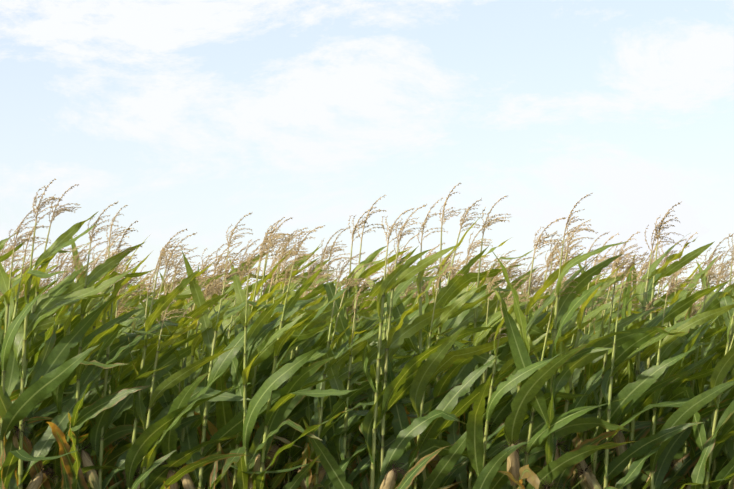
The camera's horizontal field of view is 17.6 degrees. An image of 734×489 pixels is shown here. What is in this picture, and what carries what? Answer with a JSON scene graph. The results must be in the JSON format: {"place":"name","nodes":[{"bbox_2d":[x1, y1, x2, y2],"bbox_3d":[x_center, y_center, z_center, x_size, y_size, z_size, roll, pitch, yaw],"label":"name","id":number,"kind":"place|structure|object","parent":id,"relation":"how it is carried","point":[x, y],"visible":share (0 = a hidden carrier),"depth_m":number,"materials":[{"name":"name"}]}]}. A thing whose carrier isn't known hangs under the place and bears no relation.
{"place":"outdoors","nodes":[
{"label":"outdoors","id":0,"kind":"place"},
{"bbox_2d":[0,0,733,314],"label":"sky","id":1,"kind":"structure","parent":0,"point":[199,116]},
{"label":"ground","id":2,"kind":"structure","parent":0,"visible":0},
{"bbox_2d":[0,232,56,472],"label":"corn","id":3,"kind":"object","parent":2,"relation":"on","point":[12,289],"visible":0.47,"depth_m":15.01,"materials":[{"name":"green plant"}]},
{"bbox_2d":[0,228,59,470],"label":"corn","id":4,"kind":"object","parent":2,"relation":"on","point":[21,301],"visible":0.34,"depth_m":14.40,"materials":[{"name":"green plant"}]},
{"bbox_2d":[0,271,79,483],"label":"corn","id":5,"kind":"object","parent":2,"relation":"on","point":[47,323],"visible":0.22,"depth_m":14.44,"materials":[{"name":"green plant"}]},
{"bbox_2d":[0,206,98,488],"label":"corn","id":6,"kind":"object","parent":2,"relation":"on","point":[27,401],"visible":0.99,"depth_m":13.53,"materials":[{"name":"green plant"}]},
{"bbox_2d":[0,211,115,488],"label":"corn","id":7,"kind":"object","parent":2,"relation":"on","point":[48,410],"visible":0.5,"depth_m":14.12,"materials":[{"name":"green plant"}]},
{"bbox_2d":[17,261,100,488],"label":"corn","id":8,"kind":"object","parent":2,"relation":"on","point":[74,323],"visible":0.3,"depth_m":14.47,"materials":[{"name":"green plant"}]},
{"bbox_2d":[4,184,126,485],"bbox_3d":[-1.849,1.147,13.781,0.811,2.983,0.913,1,-4,-14],"label":"corn","id":9,"kind":"object","parent":2,"relation":"on","point":[50,339],"visible":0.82,"depth_m":13.80,"materials":[{"name":"green plant"}]},
{"bbox_2d":[0,179,136,488],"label":"corn","id":10,"kind":"object","parent":2,"relation":"on","point":[58,355],"visible":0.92,"depth_m":13.70,"materials":[{"name":"green plant"}]},
{"bbox_2d":[24,244,113,488],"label":"corn","id":11,"kind":"object","parent":2,"relation":"on","point":[47,402],"visible":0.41,"depth_m":14.54,"materials":[{"name":"green plant"}]},
{"bbox_2d":[23,237,139,474],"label":"corn","id":12,"kind":"object","parent":2,"relation":"on","point":[73,380],"visible":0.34,"depth_m":15.26,"materials":[{"name":"green plant"}]},
{"bbox_2d":[0,241,170,488],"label":"corn","id":13,"kind":"object","parent":2,"relation":"on","point":[95,409],"visible":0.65,"depth_m":13.82,"materials":[{"name":"green plant"}]},
{"bbox_2d":[59,282,151,477],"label":"corn","id":14,"kind":"object","parent":2,"relation":"on","point":[87,429],"visible":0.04,"depth_m":14.67,"materials":[{"name":"green plant"}]},
{"bbox_2d":[71,243,144,447],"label":"corn","id":15,"kind":"object","parent":2,"relation":"on","point":[92,396],"visible":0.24,"depth_m":15.05,"materials":[{"name":"green plant"}]},
{"bbox_2d":[69,228,148,394],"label":"corn","id":16,"kind":"object","parent":2,"relation":"on","point":[75,253],"visible":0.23,"depth_m":16.67,"materials":[{"name":"green plant"}]},
{"bbox_2d":[60,202,178,488],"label":"corn","id":17,"kind":"object","parent":2,"relation":"on","point":[99,270],"visible":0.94,"depth_m":13.77,"materials":[{"name":"green plant"}]},
{"bbox_2d":[78,243,170,448],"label":"corn","id":18,"kind":"object","parent":2,"relation":"on","point":[140,345],"visible":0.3,"depth_m":14.53,"materials":[{"name":"green plant"}]},
{"bbox_2d":[47,221,213,488],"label":"corn","id":19,"kind":"object","parent":2,"relation":"on","point":[105,419],"visible":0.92,"depth_m":13.83,"materials":[{"name":"green plant"}]},
{"bbox_2d":[87,293,178,488],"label":"corn","id":20,"kind":"object","parent":2,"relation":"on","point":[118,452],"visible":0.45,"depth_m":14.36,"materials":[{"name":"green plant"}]},
{"bbox_2d":[87,205,179,459],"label":"corn","id":21,"kind":"object","parent":2,"relation":"on","point":[140,306],"visible":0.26,"depth_m":15.41,"materials":[{"name":"green plant"}]},
{"bbox_2d":[107,261,182,487],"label":"corn","id":22,"kind":"object","parent":2,"relation":"on","point":[121,373],"visible":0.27,"depth_m":14.65,"materials":[{"name":"green plant"}]},
{"bbox_2d":[83,232,225,488],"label":"corn","id":23,"kind":"object","parent":2,"relation":"on","point":[125,418],"visible":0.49,"depth_m":14.49,"materials":[{"name":"green plant"}]},
{"bbox_2d":[104,261,205,488],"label":"corn","id":24,"kind":"object","parent":2,"relation":"on","point":[155,412],"visible":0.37,"depth_m":14.56,"materials":[{"name":"green plant"}]},
{"bbox_2d":[124,271,195,463],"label":"corn","id":25,"kind":"object","parent":2,"relation":"on","point":[176,308],"visible":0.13,"depth_m":15.84,"materials":[{"name":"green plant"}]},
{"bbox_2d":[125,228,250,488],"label":"corn","id":26,"kind":"object","parent":2,"relation":"on","point":[150,435],"visible":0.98,"depth_m":13.71,"materials":[{"name":"green plant"}]},
{"bbox_2d":[128,289,248,488],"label":"corn","id":27,"kind":"object","parent":2,"relation":"on","point":[173,380],"visible":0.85,"depth_m":13.66,"materials":[{"name":"green plant"}]},
{"bbox_2d":[146,268,231,481],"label":"corn","id":28,"kind":"object","parent":2,"relation":"on","point":[173,320],"visible":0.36,"depth_m":15.35,"materials":[{"name":"green plant"}]},
{"bbox_2d":[128,272,266,440],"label":"corn","id":29,"kind":"object","parent":2,"relation":"on","point":[178,339],"visible":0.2,"depth_m":15.08,"materials":[{"name":"green plant"}]},
{"bbox_2d":[128,264,271,466],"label":"corn","id":30,"kind":"object","parent":2,"relation":"on","point":[165,397],"visible":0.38,"depth_m":14.49,"materials":[{"name":"green plant"}]},
{"bbox_2d":[148,271,272,488],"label":"corn","id":31,"kind":"object","parent":2,"relation":"on","point":[168,444],"visible":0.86,"depth_m":13.84,"materials":[{"name":"green plant"}]},
{"bbox_2d":[169,275,257,473],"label":"corn","id":32,"kind":"object","parent":2,"relation":"on","point":[211,419],"visible":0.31,"depth_m":14.55,"materials":[{"name":"green plant"}]},
{"bbox_2d":[180,256,253,488],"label":"corn","id":33,"kind":"object","parent":2,"relation":"on","point":[216,308],"visible":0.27,"depth_m":15.27,"materials":[{"name":"green plant"}]},
{"bbox_2d":[181,242,282,482],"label":"corn","id":34,"kind":"object","parent":2,"relation":"on","point":[226,323],"visible":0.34,"depth_m":15.21,"materials":[{"name":"green plant"}]},
{"bbox_2d":[213,244,261,329],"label":"corn","id":35,"kind":"object","parent":2,"relation":"on","point":[251,288],"visible":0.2,"depth_m":16.69,"materials":[{"name":"green plant"}]},
{"bbox_2d":[206,213,279,484],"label":"corn","id":36,"kind":"object","parent":2,"relation":"on","point":[241,269],"visible":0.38,"depth_m":16.04,"materials":[{"name":"green plant"}]},
{"bbox_2d":[196,256,300,488],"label":"corn","id":37,"kind":"object","parent":2,"relation":"on","point":[227,372],"visible":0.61,"depth_m":14.56,"materials":[{"name":"green plant"}]},
{"bbox_2d":[176,243,325,488],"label":"corn","id":38,"kind":"object","parent":2,"relation":"on","point":[233,426],"visible":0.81,"depth_m":13.78,"materials":[{"name":"green plant"}]},
{"bbox_2d":[194,220,337,488],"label":"corn","id":39,"kind":"object","parent":2,"relation":"on","point":[264,280],"visible":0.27,"depth_m":14.71,"materials":[{"name":"green plant"}]},
{"bbox_2d":[195,225,337,488],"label":"corn","id":40,"kind":"object","parent":2,"relation":"on","point":[263,355],"visible":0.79,"depth_m":13.80,"materials":[{"name":"green plant"}]},
{"bbox_2d":[213,240,322,488],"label":"corn","id":41,"kind":"object","parent":2,"relation":"on","point":[274,381],"visible":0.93,"depth_m":13.62,"materials":[{"name":"green plant"}]},
{"bbox_2d":[214,217,321,442],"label":"corn","id":42,"kind":"object","parent":2,"relation":"on","point":[277,295],"visible":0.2,"depth_m":15.42,"materials":[{"name":"green plant"}]},
{"bbox_2d":[227,217,334,484],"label":"corn","id":43,"kind":"object","parent":2,"relation":"on","point":[310,344],"visible":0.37,"depth_m":15.22,"materials":[{"name":"green plant"}]},
{"bbox_2d":[216,252,365,485],"bbox_3d":[-0.471,1.359,14.357,0.961,2.637,0.546,1,-4,-13],"label":"corn","id":44,"kind":"object","parent":2,"relation":"on","point":[224,415],"visible":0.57,"depth_m":14.43,"materials":[{"name":"green plant"}]},
{"bbox_2d":[239,252,366,487],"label":"corn","id":45,"kind":"object","parent":2,"relation":"on","point":[267,363],"visible":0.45,"depth_m":14.53,"materials":[{"name":"green plant"}]},
{"bbox_2d":[260,227,351,362],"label":"corn","id":46,"kind":"object","parent":2,"relation":"on","point":[305,279],"visible":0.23,"depth_m":15.93,"materials":[{"name":"green plant"}]},
{"bbox_2d":[250,225,363,488],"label":"corn","id":47,"kind":"object","parent":2,"relation":"on","point":[275,411],"visible":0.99,"depth_m":13.56,"materials":[{"name":"green plant"}]},
{"bbox_2d":[279,239,335,456],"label":"corn","id":48,"kind":"object","parent":2,"relation":"on","point":[319,280],"visible":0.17,"depth_m":15.79,"materials":[{"name":"green plant"}]},
{"bbox_2d":[253,231,366,488],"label":"corn","id":49,"kind":"object","parent":2,"relation":"on","point":[260,419],"visible":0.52,"depth_m":14.53,"materials":[{"name":"green plant"}]},
{"bbox_2d":[256,266,364,488],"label":"corn","id":50,"kind":"object","parent":2,"relation":"on","point":[282,454],"visible":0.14,"depth_m":15.04,"materials":[{"name":"green plant"}]},
{"bbox_2d":[267,273,367,484],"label":"corn","id":51,"kind":"object","parent":2,"relation":"on","point":[328,319],"visible":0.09,"depth_m":15.17,"materials":[{"name":"green plant"}]},
{"bbox_2d":[285,254,374,457],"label":"corn","id":52,"kind":"object","parent":2,"relation":"on","point":[358,324],"visible":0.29,"depth_m":15.22,"materials":[{"name":"green plant"}]},
{"bbox_2d":[284,255,377,487],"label":"corn","id":53,"kind":"object","parent":2,"relation":"on","point":[293,434],"visible":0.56,"depth_m":14.70,"materials":[{"name":"green plant"}]},
{"bbox_2d":[281,226,423,448],"bbox_3d":[-0.151,1.323,15.594,0.678,2.876,0.986,-3,-5,38],"label":"corn","id":54,"kind":"object","parent":2,"relation":"on","point":[359,288],"visible":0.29,"depth_m":15.59,"materials":[{"name":"green plant"}]},
{"bbox_2d":[287,252,430,488],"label":"corn","id":55,"kind":"object","parent":2,"relation":"on","point":[338,407],"visible":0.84,"depth_m":13.81,"materials":[{"name":"green plant"}]},
{"bbox_2d":[296,207,424,469],"bbox_3d":[-0.028,1.243,15.145,1.198,2.974,0.257,0,-4,0],"label":"corn","id":56,"kind":"object","parent":2,"relation":"on","point":[371,270],"visible":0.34,"depth_m":15.20,"materials":[{"name":"green plant"}]},
{"bbox_2d":[300,263,427,488],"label":"corn","id":57,"kind":"object","parent":2,"relation":"on","point":[309,452],"visible":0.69,"depth_m":13.92,"materials":[{"name":"green plant"}]},
{"bbox_2d":[328,287,410,464],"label":"corn","id":58,"kind":"object","parent":2,"relation":"on","point":[341,340],"visible":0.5,"depth_m":14.64,"materials":[{"name":"green plant"}]},
{"bbox_2d":[306,271,438,488],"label":"corn","id":59,"kind":"object","parent":2,"relation":"on","point":[350,418],"visible":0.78,"depth_m":13.82,"materials":[{"name":"green plant"}]},
{"bbox_2d":[298,194,452,484],"bbox_3d":[0.063,1.184,14.502,1.088,3.005,0.359,1,-5,-17],"label":"corn","id":60,"kind":"object","parent":2,"relation":"on","point":[341,327],"visible":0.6,"depth_m":14.53,"materials":[{"name":"green plant"}]},
{"bbox_2d":[318,261,471,488],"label":"corn","id":61,"kind":"object","parent":2,"relation":"on","point":[371,392],"visible":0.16,"depth_m":14.61,"materials":[{"name":"green plant"}]},
{"bbox_2d":[303,208,490,488],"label":"corn","id":62,"kind":"object","parent":2,"relation":"on","point":[329,463],"visible":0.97,"depth_m":13.74,"materials":[{"name":"green plant"}]},
{"bbox_2d":[352,285,475,445],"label":"corn","id":63,"kind":"object","parent":2,"relation":"on","point":[364,314],"visible":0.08,"depth_m":15.31,"materials":[{"name":"green plant"}]},
{"bbox_2d":[350,250,478,478],"bbox_3d":[0.275,1.363,14.560,0.803,2.656,1.024,0,-4,-2],"label":"corn","id":64,"kind":"object","parent":2,"relation":"on","point":[437,401],"visible":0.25,"depth_m":14.38,"materials":[{"name":"green plant"}]},
{"bbox_2d":[332,243,503,439],"bbox_3d":[0.302,1.358,15.152,1.244,2.739,0.692,0,-1,0],"label":"corn","id":65,"kind":"object","parent":2,"relation":"on","point":[375,341],"visible":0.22,"depth_m":15.13,"materials":[{"name":"green plant"}]},
{"bbox_2d":[353,204,495,488],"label":"corn","id":66,"kind":"object","parent":2,"relation":"on","point":[419,425],"visible":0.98,"depth_m":13.68,"materials":[{"name":"green plant"}]},
{"bbox_2d":[354,270,504,488],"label":"corn","id":67,"kind":"object","parent":2,"relation":"on","point":[405,347],"visible":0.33,"depth_m":14.61,"materials":[{"name":"green plant"}]},
{"bbox_2d":[353,197,533,488],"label":"corn","id":68,"kind":"object","parent":2,"relation":"on","point":[400,420],"visible":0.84,"depth_m":13.84,"materials":[{"name":"green plant"}]},
{"bbox_2d":[385,250,519,488],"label":"corn","id":69,"kind":"object","parent":2,"relation":"on","point":[435,363],"visible":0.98,"depth_m":13.67,"materials":[{"name":"green plant"}]},
{"bbox_2d":[403,198,524,488],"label":"corn","id":70,"kind":"object","parent":2,"relation":"on","point":[466,280],"visible":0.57,"depth_m":14.73,"materials":[{"name":"green plant"}]},
{"bbox_2d":[405,183,546,488],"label":"corn","id":71,"kind":"object","parent":2,"relation":"on","point":[458,372],"visible":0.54,"depth_m":14.38,"materials":[{"name":"green plant"}]},
{"bbox_2d":[435,255,518,483],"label":"corn","id":72,"kind":"object","parent":2,"relation":"on","point":[457,347],"visible":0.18,"depth_m":15.21,"materials":[{"name":"green plant"}]},
{"bbox_2d":[446,266,550,477],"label":"corn","id":73,"kind":"object","parent":2,"relation":"on","point":[499,416],"visible":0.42,"depth_m":14.32,"materials":[{"name":"green plant"}]},
{"bbox_2d":[456,196,549,476],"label":"corn","id":74,"kind":"object","parent":2,"relation":"on","point":[482,316],"visible":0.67,"depth_m":14.49,"materials":[{"name":"green plant"}]},
{"bbox_2d":[447,321,574,488],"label":"corn","id":75,"kind":"object","parent":2,"relation":"on","point":[453,437],"visible":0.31,"depth_m":14.03,"materials":[{"name":"green plant"}]},
{"bbox_2d":[462,257,572,480],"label":"corn","id":76,"kind":"object","parent":2,"relation":"on","point":[504,350],"visible":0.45,"depth_m":14.46,"materials":[{"name":"green plant"}]},
{"bbox_2d":[466,274,586,488],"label":"corn","id":77,"kind":"object","parent":2,"relation":"on","point":[489,476],"visible":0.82,"depth_m":13.54,"materials":[{"name":"green plant"}]},
{"bbox_2d":[443,270,642,488],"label":"corn","id":78,"kind":"object","parent":2,"relation":"on","point":[534,431],"visible":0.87,"depth_m":13.57,"materials":[{"name":"green plant"}]},
{"bbox_2d":[511,264,605,487],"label":"corn","id":79,"kind":"object","parent":2,"relation":"on","point":[543,322],"visible":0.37,"depth_m":14.49,"materials":[{"name":"green plant"}]},
{"bbox_2d":[491,217,633,488],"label":"corn","id":80,"kind":"object","parent":2,"relation":"on","point":[528,390],"visible":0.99,"depth_m":13.53,"materials":[{"name":"green plant"}]},
{"bbox_2d":[527,287,604,480],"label":"corn","id":81,"kind":"object","parent":2,"relation":"on","point":[592,429],"visible":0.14,"depth_m":14.99,"materials":[{"name":"green plant"}]},
{"bbox_2d":[529,243,618,486],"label":"corn","id":82,"kind":"object","parent":2,"relation":"on","point":[570,326],"visible":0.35,"depth_m":15.27,"materials":[{"name":"green plant"}]},
{"bbox_2d":[521,217,637,466],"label":"corn","id":83,"kind":"object","parent":2,"relation":"on","point":[541,462],"visible":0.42,"depth_m":14.40,"materials":[{"name":"green plant"}]},
{"bbox_2d":[496,193,666,488],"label":"corn","id":84,"kind":"object","parent":2,"relation":"on","point":[521,357],"visible":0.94,"depth_m":13.57,"materials":[{"name":"green plant"}]},
{"bbox_2d":[543,247,640,488],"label":"corn","id":85,"kind":"object","parent":2,"relation":"on","point":[584,338],"visible":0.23,"depth_m":14.49,"materials":[{"name":"green plant"}]},
{"bbox_2d":[569,279,628,394],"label":"corn","id":86,"kind":"object","parent":2,"relation":"on","point":[570,347],"visible":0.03,"depth_m":15.20,"materials":[{"name":"green plant"}]},
{"bbox_2d":[543,233,669,488],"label":"corn","id":87,"kind":"object","parent":2,"relation":"on","point":[594,381],"visible":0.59,"depth_m":13.85,"materials":[{"name":"green plant"}]},
{"bbox_2d":[578,247,649,324],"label":"corn","id":88,"kind":"object","parent":2,"relation":"on","point":[598,316],"visible":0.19,"depth_m":15.96,"materials":[{"name":"green plant"}]},
{"bbox_2d":[591,245,642,323],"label":"corn","id":89,"kind":"object","parent":2,"relation":"on","point":[608,310],"visible":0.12,"depth_m":16.15,"materials":[{"name":"green plant"}]},
{"bbox_2d":[564,262,672,488],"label":"corn","id":90,"kind":"object","parent":2,"relation":"on","point":[615,390],"visible":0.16,"depth_m":14.45,"materials":[{"name":"green plant"}]},
{"bbox_2d":[566,254,679,475],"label":"corn","id":91,"kind":"object","parent":2,"relation":"on","point":[590,369],"visible":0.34,"depth_m":14.30,"materials":[{"name":"green plant"}]},
{"bbox_2d":[590,243,671,477],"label":"corn","id":92,"kind":"object","parent":2,"relation":"on","point":[621,372],"visible":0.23,"depth_m":15.11,"materials":[{"name":"green plant"}]},
{"bbox_2d":[573,288,689,488],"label":"corn","id":93,"kind":"object","parent":2,"relation":"on","point":[639,479],"visible":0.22,"depth_m":14.44,"materials":[{"name":"green plant"}]},
{"bbox_2d":[566,231,702,488],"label":"corn","id":94,"kind":"object","parent":2,"relation":"on","point":[643,383],"visible":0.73,"depth_m":13.72,"materials":[{"name":"green plant"}]},
{"bbox_2d":[573,253,725,488],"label":"corn","id":95,"kind":"object","parent":2,"relation":"on","point":[591,482],"visible":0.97,"depth_m":13.72,"materials":[{"name":"green plant"}]},
{"bbox_2d":[587,239,713,478],"bbox_3d":[1.839,1.345,15.145,1.231,2.772,0.268,2,-4,-22],"label":"corn","id":96,"kind":"object","parent":2,"relation":"on","point":[661,302],"visible":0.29,"depth_m":15.17,"materials":[{"name":"green plant"}]},
{"bbox_2d":[609,290,716,486],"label":"corn","id":97,"kind":"object","parent":2,"relation":"on","point":[648,352],"visible":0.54,"depth_m":14.24,"materials":[{"name":"green plant"}]},
{"bbox_2d":[609,203,726,488],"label":"corn","id":98,"kind":"object","parent":2,"relation":"on","point":[678,467],"visible":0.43,"depth_m":14.49,"materials":[{"name":"green plant"}]},
{"bbox_2d":[609,210,733,488],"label":"corn","id":99,"kind":"object","parent":2,"relation":"on","point":[678,308],"visible":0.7,"depth_m":14.05,"materials":[{"name":"green plant"}]},
{"bbox_2d":[632,263,723,488],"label":"corn","id":100,"kind":"object","parent":2,"relation":"on","point":[688,354],"visible":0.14,"depth_m":15.03,"materials":[{"name":"green plant"}]},
{"bbox_2d":[639,266,733,488],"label":"corn","id":101,"kind":"object","parent":2,"relation":"on","point":[667,451],"visible":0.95,"depth_m":13.82,"materials":[{"name":"green plant"}]},
{"bbox_2d":[653,232,733,472],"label":"corn","id":102,"kind":"object","parent":2,"relation":"on","point":[674,300],"visible":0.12,"depth_m":14.99,"materials":[{"name":"green plant"}]},
{"bbox_2d":[666,296,723,443],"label":"corn","id":103,"kind":"object","parent":2,"relation":"on","point":[716,339],"visible":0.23,"depth_m":15.30,"materials":[{"name":"green plant"}]},
{"bbox_2d":[659,313,733,488],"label":"corn","id":104,"kind":"object","parent":2,"relation":"on","point":[725,363],"visible":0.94,"depth_m":13.66,"materials":[{"name":"green plant"}]},
{"bbox_2d":[671,253,733,488],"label":"corn","id":105,"kind":"object","parent":2,"relation":"on","point":[706,303],"visible":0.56,"depth_m":14.46,"materials":[{"name":"green plant"}]},
{"bbox_2d":[672,368,733,488],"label":"corn","id":106,"kind":"object","parent":2,"relation":"on","point":[725,448],"visible":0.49,"depth_m":13.93,"materials":[{"name":"green plant"}]},
{"bbox_2d":[678,335,733,488],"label":"corn","id":107,"kind":"object","parent":2,"relation":"on","point":[725,436],"visible":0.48,"depth_m":13.81,"materials":[{"name":"green plant"}]},
{"bbox_2d":[681,234,733,487],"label":"corn","id":108,"kind":"object","parent":2,"relation":"on","point":[690,440],"visible":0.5,"depth_m":14.56,"materials":[{"name":"green plant"}]},
{"bbox_2d":[690,260,733,466],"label":"corn","id":109,"kind":"object","parent":2,"relation":"on","point":[719,321],"visible":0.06,"depth_m":15.19,"materials":[{"name":"green plant"}]},
{"bbox_2d":[692,295,733,439],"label":"corn","id":110,"kind":"object","parent":2,"relation":"on","point":[716,303],"visible":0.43,"depth_m":14.31,"materials":[{"name":"green plant"}]},
{"bbox_2d":[703,325,733,488],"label":"corn","id":111,"kind":"object","parent":2,"relation":"on","point":[719,466],"visible":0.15,"depth_m":14.26,"materials":[{"name":"green plant"}]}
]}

